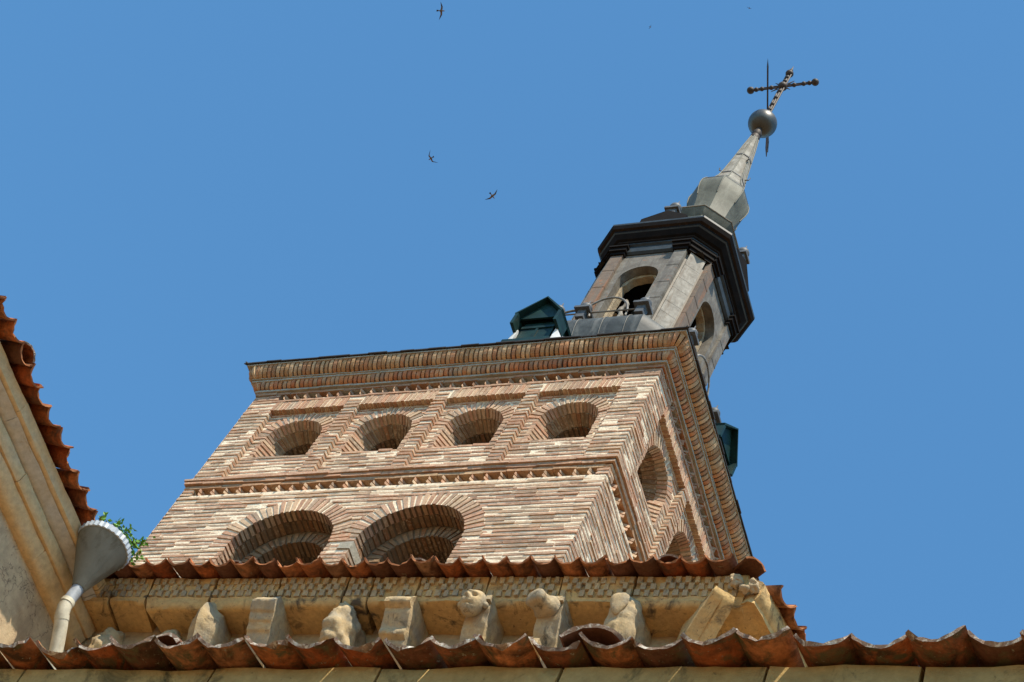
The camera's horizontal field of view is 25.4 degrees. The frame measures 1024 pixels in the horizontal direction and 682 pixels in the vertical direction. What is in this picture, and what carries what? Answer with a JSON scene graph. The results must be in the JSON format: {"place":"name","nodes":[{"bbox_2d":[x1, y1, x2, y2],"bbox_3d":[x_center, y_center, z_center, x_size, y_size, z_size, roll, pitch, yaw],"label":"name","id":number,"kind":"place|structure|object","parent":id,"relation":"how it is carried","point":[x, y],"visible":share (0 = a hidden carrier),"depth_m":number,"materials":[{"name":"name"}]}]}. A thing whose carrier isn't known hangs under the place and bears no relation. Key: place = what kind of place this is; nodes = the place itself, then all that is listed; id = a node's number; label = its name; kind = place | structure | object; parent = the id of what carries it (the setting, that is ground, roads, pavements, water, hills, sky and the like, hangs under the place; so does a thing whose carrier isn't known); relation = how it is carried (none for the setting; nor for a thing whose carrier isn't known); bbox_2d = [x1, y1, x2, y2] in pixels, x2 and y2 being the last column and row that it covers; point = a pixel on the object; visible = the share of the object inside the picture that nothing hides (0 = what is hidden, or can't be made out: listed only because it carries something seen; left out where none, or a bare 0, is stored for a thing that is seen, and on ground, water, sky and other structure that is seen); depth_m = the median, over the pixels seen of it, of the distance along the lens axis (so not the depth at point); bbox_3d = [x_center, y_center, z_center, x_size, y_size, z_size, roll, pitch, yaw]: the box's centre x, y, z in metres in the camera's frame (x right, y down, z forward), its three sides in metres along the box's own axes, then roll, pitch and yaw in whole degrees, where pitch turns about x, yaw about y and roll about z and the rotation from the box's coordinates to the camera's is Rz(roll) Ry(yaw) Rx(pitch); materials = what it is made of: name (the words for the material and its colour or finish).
{"place":"outdoors","nodes":[
{"label":"outdoors","id":0,"kind":"place"},
{"bbox_2d":[0,295,105,668],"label":"church wing","id":1,"kind":"structure","parent":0,"point":[47,512],"depth_m":18.11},
{"bbox_2d":[22,341,35,362],"bbox_3d":[-3.917,0.074,17.932,0.426,0.187,0.213,-11,-63,28],"label":"roof tile","id":2,"kind":"object","parent":1,"relation":"on","point":[28,353],"visible":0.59,"depth_m":17.84,"materials":[{"name":"ceramic"}]},
{"bbox_2d":[47,520,131,668],"bbox_3d":[-3.478,2.127,17.978,0.482,1.357,0.788,-5,-61,25],"label":"drainpipe","id":3,"kind":"object","parent":1,"relation":"attached to","point":[103,550],"visible":0.98,"depth_m":18.21,"materials":[{"name":"metal"}]},
{"bbox_2d":[97,512,155,564],"bbox_3d":[-3.230,1.653,18.706,0.525,0.308,0.528,26,-53,5],"label":"weed","id":4,"kind":"object","parent":3,"relation":"on","point":[133,544],"visible":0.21,"depth_m":18.64,"materials":[{"name":"green plant"}]},
{"bbox_2d":[436,4,443,18],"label":"bird","id":5,"kind":"object","parent":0,"point":[440,10],"visible":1,"depth_m":118.71},
{"bbox_2d":[130,296,759,580],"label":"brick tower","id":6,"kind":"structure","parent":0,"point":[541,434],"depth_m":30.25,"materials":[{"name":"brick"}]},
{"bbox_2d":[247,412,333,457],"bbox_3d":[-2.913,1.693,31.878,1.260,1.103,0.954,-5,-61,25],"label":"window","id":7,"kind":"structure","parent":6,"relation":"in","point":[322,427],"depth_m":31.94,"materials":[{"name":"brick"}]},
{"bbox_2d":[336,406,422,452],"bbox_3d":[-1.624,1.587,31.278,1.273,1.103,0.954,-5,-61,25],"label":"window","id":8,"kind":"structure","parent":6,"relation":"in","point":[403,430],"depth_m":31.34,"materials":[{"name":"brick"}]},
{"bbox_2d":[427,400,514,446],"bbox_3d":[-0.375,1.488,30.693,1.243,1.091,0.954,-5,-61,25],"label":"window","id":9,"kind":"structure","parent":6,"relation":"in","point":[498,414],"depth_m":30.75,"materials":[{"name":"brick"}]},
{"bbox_2d":[523,394,610,439],"bbox_3d":[0.869,1.386,30.113,1.238,1.089,0.954,-5,-61,25],"label":"window","id":10,"kind":"structure","parent":6,"relation":"in","point":[590,419],"depth_m":30.17,"materials":[{"name":"brick"}]},
{"bbox_2d":[636,431,672,528],"bbox_3d":[1.487,1.791,30.125,0.954,1.092,1.265,-5,-61,25],"label":"window","id":11,"kind":"structure","parent":6,"relation":"in","point":[656,444],"depth_m":30.19,"materials":[{"name":"brick"}]},
{"bbox_2d":[560,135,758,422],"bbox_3d":[2.994,-1.241,39.798,3.000,10.281,3.000,-5,-61,25],"label":"belfry lantern","id":12,"kind":"object","parent":6,"relation":"on","point":[674,264],"visible":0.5,"depth_m":38.37,"materials":[{"name":"grey stone"}]},
{"bbox_2d":[747,66,818,139],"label":"cross","id":13,"kind":"object","parent":12,"relation":"on","point":[762,123],"visible":0.99,"depth_m":44.31,"materials":[{"name":"black metal"}]},
{"bbox_2d":[765,61,769,156],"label":"weathervane","id":14,"kind":"object","parent":13,"relation":"on","point":[767,144],"visible":0.64,"depth_m":44.54,"materials":[{"name":"black metal"}]},
{"bbox_2d":[662,518,696,561],"bbox_3d":[1.870,2.978,30.738,0.954,1.087,1.247,-5,-61,25],"label":"window","id":15,"kind":"structure","parent":6,"relation":"in","point":[682,528],"depth_m":30.80,"materials":[{"name":"brick"}]},
{"bbox_2d":[0,0,1023,644],"label":"sky","id":16,"kind":"structure","parent":0,"point":[192,192],"materials":[{"name":"blue"}]},
{"label":"ground","id":17,"kind":"structure","parent":0,"visible":0},
{"bbox_2d":[81,553,807,667],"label":"stone chapel","id":18,"kind":"structure","parent":17,"relation":"on","point":[411,601],"depth_m":17.34,"materials":[{"name":"stone"}]},
{"bbox_2d":[655,554,685,577],"bbox_3d":[1.213,1.731,16.865,0.213,0.188,0.426,1,-59,22],"label":"roof tile","id":19,"kind":"object","parent":18,"relation":"on","point":[664,558],"visible":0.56,"depth_m":16.75,"materials":[{"name":"ceramic"}]},
{"bbox_2d":[0,625,1023,681],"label":"tiled roof","id":20,"kind":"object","parent":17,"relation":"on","point":[958,654],"visible":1,"depth_m":8.27,"materials":[{"name":"ceramic"}]},
{"bbox_2d":[156,632,182,645],"bbox_3d":[-1.278,1.323,9.077,0.263,0.181,0.428,-21,-68,32],"label":"roof tile","id":21,"kind":"object","parent":20,"relation":"on","point":[169,639],"visible":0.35,"depth_m":8.98,"materials":[{"name":"ceramic"}]},
{"bbox_2d":[559,624,624,665],"bbox_3d":[0.336,1.199,8.337,0.263,0.179,0.433,6,-57,19],"label":"roof tile","id":22,"kind":"object","parent":20,"relation":"on","point":[603,634],"visible":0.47,"depth_m":8.23,"materials":[{"name":"ceramic"}]}
]}

